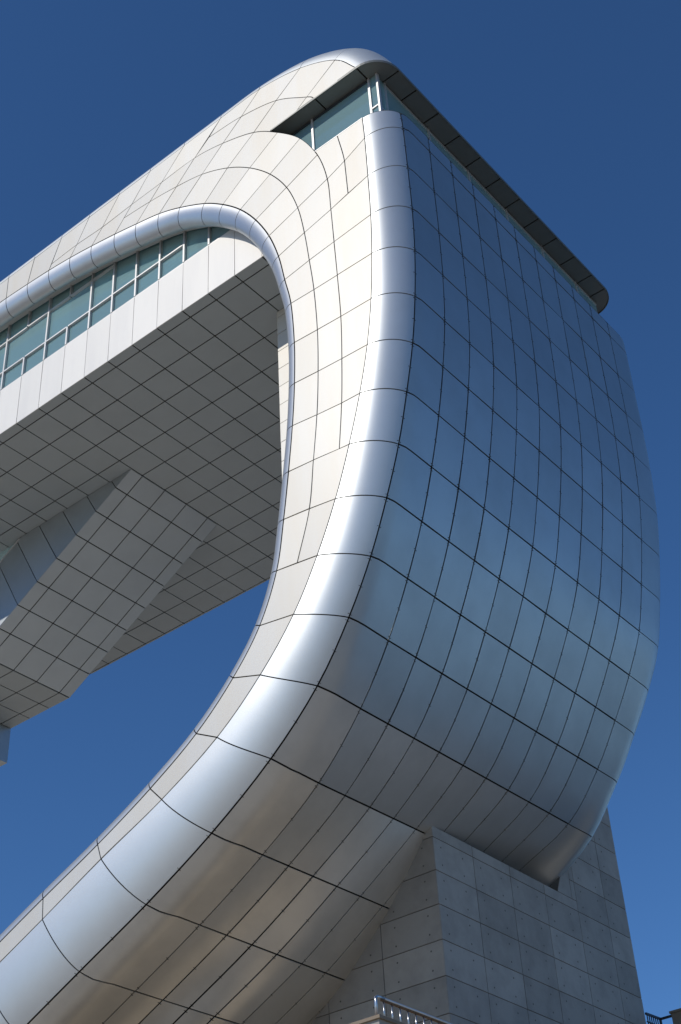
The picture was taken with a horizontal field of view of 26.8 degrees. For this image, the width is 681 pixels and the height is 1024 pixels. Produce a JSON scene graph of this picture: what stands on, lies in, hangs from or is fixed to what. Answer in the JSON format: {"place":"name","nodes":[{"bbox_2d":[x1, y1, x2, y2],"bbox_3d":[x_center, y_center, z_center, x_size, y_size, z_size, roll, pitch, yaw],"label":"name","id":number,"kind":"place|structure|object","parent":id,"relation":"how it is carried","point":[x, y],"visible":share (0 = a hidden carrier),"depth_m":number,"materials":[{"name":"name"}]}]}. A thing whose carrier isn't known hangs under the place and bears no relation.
{"place":"outdoors","nodes":[
{"label":"outdoors","id":0,"kind":"place"},
{"bbox_2d":[0,0,680,1023],"label":"sky","id":1,"kind":"structure","parent":0,"point":[575,104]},
{"bbox_2d":[645,1012,671,1023],"bbox_3d":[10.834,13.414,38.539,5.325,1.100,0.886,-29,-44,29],"label":"dark railing","id":2,"kind":"object","parent":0,"point":[656,1017],"visible":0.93,"depth_m":40.08,"materials":[{"name":"metal"}]},
{"bbox_2d":[669,1008,680,1023],"bbox_3d":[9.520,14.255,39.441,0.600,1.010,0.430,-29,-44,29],"label":"stone pillar","id":3,"kind":"structure","parent":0,"point":[676,1015],"depth_m":39.59,"materials":[{"name":"grey stone"}]},
{"label":"ground","id":4,"kind":"structure","parent":0,"visible":0},
{"bbox_2d":[349,1014,404,1023],"bbox_3d":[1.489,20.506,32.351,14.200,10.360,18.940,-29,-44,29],"label":"parapet wall","id":5,"kind":"structure","parent":4,"relation":"on","point":[378,1019],"depth_m":26.29,"materials":[{"name":"concrete"}]},
{"bbox_2d":[374,995,451,1023],"bbox_3d":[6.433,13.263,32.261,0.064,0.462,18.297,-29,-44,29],"label":"steel railing","id":6,"kind":"object","parent":5,"relation":"on","point":[411,1010],"visible":1,"depth_m":27.13,"materials":[{"name":"silver metal"}]},
{"bbox_2d":[311,808,645,1023],"bbox_3d":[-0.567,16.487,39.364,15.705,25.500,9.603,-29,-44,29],"label":"concrete pier","id":7,"kind":"structure","parent":4,"relation":"on","point":[465,933],"depth_m":35.40,"materials":[{"name":"grey concrete"}]},
{"bbox_3d":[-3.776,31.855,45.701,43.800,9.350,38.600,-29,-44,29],"label":"terrace","id":8,"kind":"structure","parent":0,"visible":0},
{"bbox_2d":[0,48,659,1023],"bbox_3d":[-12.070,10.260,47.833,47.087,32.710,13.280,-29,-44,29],"label":"curved building","id":9,"kind":"structure","parent":8,"relation":"on","point":[330,346],"depth_m":37.51,"materials":[{"name":"silver metal"}]},
{"bbox_2d":[0,132,274,390],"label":"ribbon window","id":10,"kind":"structure","parent":9,"relation":"in","point":[29,341],"depth_m":48.43,"materials":[{"name":"glass"}]},
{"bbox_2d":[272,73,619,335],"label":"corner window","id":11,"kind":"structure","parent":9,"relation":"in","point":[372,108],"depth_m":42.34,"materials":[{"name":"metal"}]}
]}

